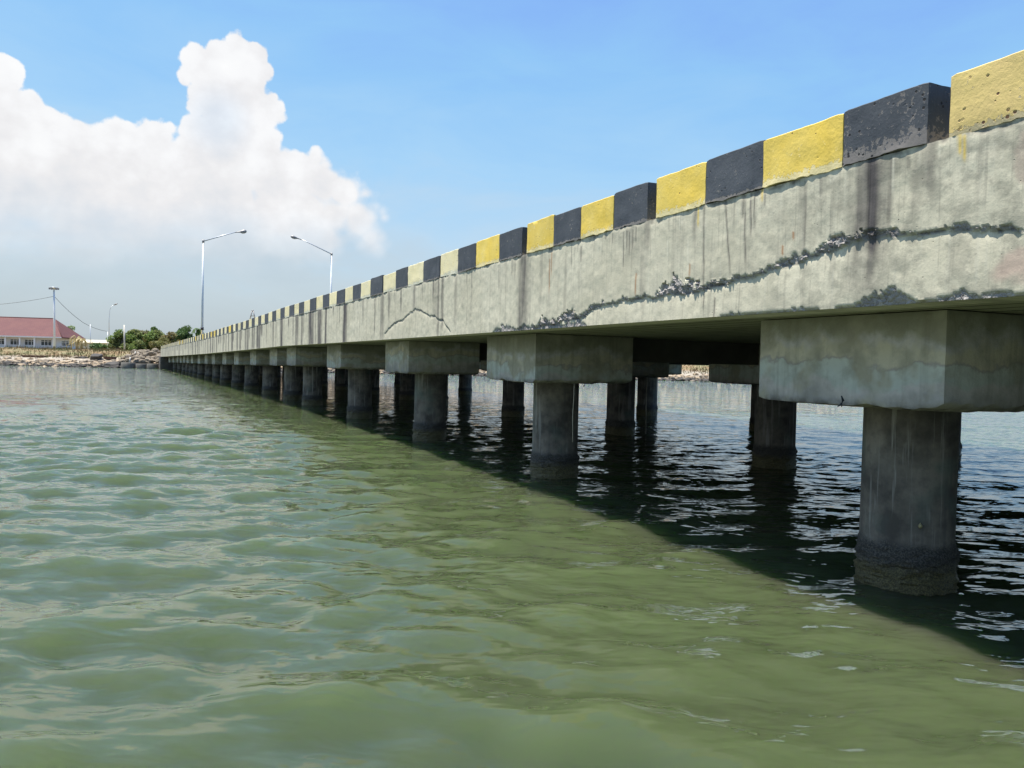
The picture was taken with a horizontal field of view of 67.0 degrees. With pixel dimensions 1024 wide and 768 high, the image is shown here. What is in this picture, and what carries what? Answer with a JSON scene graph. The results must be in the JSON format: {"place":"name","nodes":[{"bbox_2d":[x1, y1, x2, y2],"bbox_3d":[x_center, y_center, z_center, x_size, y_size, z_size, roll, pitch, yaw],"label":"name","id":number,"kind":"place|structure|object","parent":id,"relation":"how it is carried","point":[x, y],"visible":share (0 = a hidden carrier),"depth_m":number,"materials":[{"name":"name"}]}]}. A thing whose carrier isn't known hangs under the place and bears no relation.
{"place":"outdoors","nodes":[
{"label":"outdoors","id":0,"kind":"place"},
{"bbox_2d":[0,347,708,380],"bbox_3d":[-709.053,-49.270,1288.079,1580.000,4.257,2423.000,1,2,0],"label":"ground","id":1,"kind":"structure","parent":0,"point":[691,373],"depth_m":95.42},
{"bbox_2d":[21,355,45,357],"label":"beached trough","id":2,"kind":"object","parent":1,"relation":"on","point":[41,356],"visible":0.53,"depth_m":90.53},
{"bbox_2d":[0,316,85,348],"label":"house","id":3,"kind":"structure","parent":1,"relation":"on","point":[26,331],"depth_m":144.98,"materials":[{"name":"red tile"}]},
{"bbox_2d":[10,339,18,344],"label":"window","id":4,"kind":"structure","parent":3,"relation":"in","point":[12,341],"depth_m":143.56,"materials":[{"name":"grey glass"}]},
{"bbox_2d":[24,339,32,344],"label":"window","id":5,"kind":"structure","parent":3,"relation":"in","point":[26,341],"depth_m":144.02,"materials":[{"name":"grey glass"}]},
{"bbox_2d":[41,340,51,345],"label":"window","id":6,"kind":"structure","parent":3,"relation":"in","point":[43,342],"depth_m":144.65,"materials":[{"name":"grey glass"}]},
{"bbox_2d":[62,341,70,346],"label":"window","id":7,"kind":"structure","parent":3,"relation":"in","point":[64,343],"depth_m":150.08,"materials":[{"name":"grey glass"}]},
{"bbox_2d":[49,287,58,348],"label":"floodlight mast","id":8,"kind":"object","parent":1,"relation":"on","point":[54,331],"visible":0.98,"depth_m":127.69,"materials":[{"name":"silver metal"}]},
{"bbox_2d":[66,335,81,347],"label":"banana plant","id":9,"kind":"object","parent":1,"relation":"on","point":[75,341],"visible":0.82,"depth_m":117.27,"materials":[{"name":"beige plant"}]},
{"bbox_2d":[74,338,92,348],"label":"banana plant","id":10,"kind":"object","parent":1,"relation":"on","point":[80,342],"visible":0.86,"depth_m":117.85,"materials":[{"name":"beige plant"}]},
{"bbox_2d":[90,353,102,359],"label":"boulder","id":11,"kind":"object","parent":1,"relation":"on","point":[95,356],"visible":0.76,"depth_m":89.34,"materials":[{"name":"grey stone"}]},
{"bbox_2d":[89,342,107,348],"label":"tree","id":12,"kind":"object","parent":1,"relation":"on","point":[99,345],"visible":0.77,"depth_m":127.11,"materials":[{"name":"green plant"}]},
{"bbox_2d":[79,340,118,349],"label":"shed","id":13,"kind":"structure","parent":1,"relation":"on","point":[102,342],"depth_m":199.93,"materials":[{"name":"white"}]},
{"bbox_2d":[102,356,116,358],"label":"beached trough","id":14,"kind":"object","parent":1,"relation":"on","point":[105,357],"visible":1,"depth_m":89.58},
{"bbox_2d":[104,361,120,367],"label":"boulder","id":15,"kind":"object","parent":1,"relation":"on","point":[116,364],"visible":0.62,"depth_m":86.14,"materials":[{"name":"grey stone"}]},
{"bbox_2d":[106,329,132,350],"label":"tree","id":16,"kind":"object","parent":1,"relation":"on","point":[116,340],"visible":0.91,"depth_m":117.37,"materials":[{"name":"green plant"}]},
{"bbox_2d":[121,362,135,367],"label":"concrete ring","id":17,"kind":"object","parent":1,"relation":"on","point":[128,365],"visible":0.63,"depth_m":84.81,"materials":[{"name":"grey concrete"}]},
{"bbox_2d":[125,329,142,343],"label":"tree","id":18,"kind":"object","parent":1,"relation":"on","point":[134,334],"visible":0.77,"depth_m":119.03,"materials":[{"name":"green plant"}]},
{"bbox_2d":[128,339,145,350],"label":"tree","id":19,"kind":"object","parent":1,"relation":"on","point":[137,344],"visible":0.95,"depth_m":107.50,"materials":[{"name":"green plant"}]},
{"bbox_2d":[136,364,146,368],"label":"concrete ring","id":20,"kind":"object","parent":1,"relation":"on","point":[142,366],"visible":0.67,"depth_m":85.12,"materials":[{"name":"grey concrete"}]},
{"bbox_2d":[138,330,151,350],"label":"tree","id":21,"kind":"object","parent":1,"relation":"on","point":[142,338],"visible":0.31,"depth_m":121.08,"materials":[{"name":"green plant"}]},
{"bbox_2d":[147,364,158,368],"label":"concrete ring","id":22,"kind":"object","parent":1,"relation":"on","point":[152,366],"visible":0.77,"depth_m":85.12,"materials":[{"name":"grey concrete"}]},
{"bbox_2d":[142,329,164,348],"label":"tree","id":23,"kind":"object","parent":1,"relation":"on","point":[154,335],"visible":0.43,"depth_m":120.12,"materials":[{"name":"green plant"}]},
{"bbox_2d":[149,340,170,349],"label":"tree","id":24,"kind":"object","parent":1,"relation":"on","point":[157,344],"visible":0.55,"depth_m":107.08,"materials":[{"name":"green plant"}]},
{"bbox_2d":[158,331,180,342],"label":"tree","id":25,"kind":"object","parent":1,"relation":"on","point":[170,337],"visible":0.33,"depth_m":118.45,"materials":[{"name":"green plant"}]},
{"bbox_2d":[173,329,186,341],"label":"tree","id":26,"kind":"object","parent":1,"relation":"on","point":[181,333],"visible":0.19,"depth_m":124.97,"materials":[{"name":"green plant"}]},
{"bbox_2d":[177,325,193,338],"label":"tree","id":27,"kind":"object","parent":1,"relation":"on","point":[188,334],"visible":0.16,"depth_m":127.78,"materials":[{"name":"green plant"}]},
{"bbox_2d":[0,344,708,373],"bbox_3d":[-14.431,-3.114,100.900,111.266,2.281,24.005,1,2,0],"label":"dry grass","id":28,"kind":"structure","parent":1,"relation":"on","point":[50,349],"depth_m":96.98,"materials":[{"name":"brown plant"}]},
{"bbox_2d":[0,356,709,381],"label":"rubble","id":29,"kind":"object","parent":1,"relation":"on","point":[46,361],"visible":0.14,"depth_m":86.88,"materials":[{"name":"grey stone"}]},
{"bbox_2d":[132,358,139,363],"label":"boulder","id":30,"kind":"object","parent":29,"relation":"on","point":[135,360],"visible":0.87,"depth_m":86.72,"materials":[{"name":"grey stone"}]},
{"bbox_2d":[138,359,146,363],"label":"boulder","id":31,"kind":"object","parent":29,"relation":"on","point":[141,361],"visible":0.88,"depth_m":86.90,"materials":[{"name":"grey stone"}]},
{"bbox_2d":[0,365,1023,767],"bbox_3d":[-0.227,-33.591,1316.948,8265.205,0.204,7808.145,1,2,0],"label":"water","id":32,"kind":"structure","parent":0,"point":[196,571],"depth_m":5.09,"materials":[{"name":"green liquid"}]},
{"bbox_2d":[158,50,1023,596],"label":"bridge","id":33,"kind":"structure","parent":32,"relation":"on","point":[868,258],"depth_m":5.39,"materials":[{"name":"concrete"}]},
{"bbox_2d":[201,230,246,334],"bbox_3d":[-18.580,-6.360,49.692,2.844,7.367,0.426,1,2,-25],"label":"street lamp","id":34,"kind":"object","parent":33,"relation":"on","point":[202,295],"visible":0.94,"depth_m":49.16,"materials":[{"name":"silver metal"}]},
{"bbox_2d":[291,235,332,292],"bbox_3d":[-15.957,-7.273,61.626,3.463,8.798,0.427,1,2,-26],"label":"street lamp","id":35,"kind":"object","parent":33,"relation":"on","point":[293,237],"visible":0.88,"depth_m":62.16,"materials":[{"name":"silver metal"}]},
{"bbox_2d":[572,384,574,441],"bbox_3d":[0.752,0.356,9.512,0.017,0.720,0.010,1,2,0],"label":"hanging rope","id":36,"kind":"object","parent":33,"relation":"hanging from","point":[572,418],"visible":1,"depth_m":9.51,"materials":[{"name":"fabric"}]},
{"bbox_2d":[645,378,647,433],"bbox_3d":[2.959,0.326,17.013,0.031,1.542,0.022,1,2,0],"label":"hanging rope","id":37,"kind":"object","parent":33,"relation":"hanging from","point":[646,406],"visible":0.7,"depth_m":17.01,"materials":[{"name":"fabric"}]},
{"bbox_2d":[0,0,1023,339],"label":"sky","id":38,"kind":"structure","parent":0,"point":[385,137],"materials":[{"name":"blue"}]}
]}

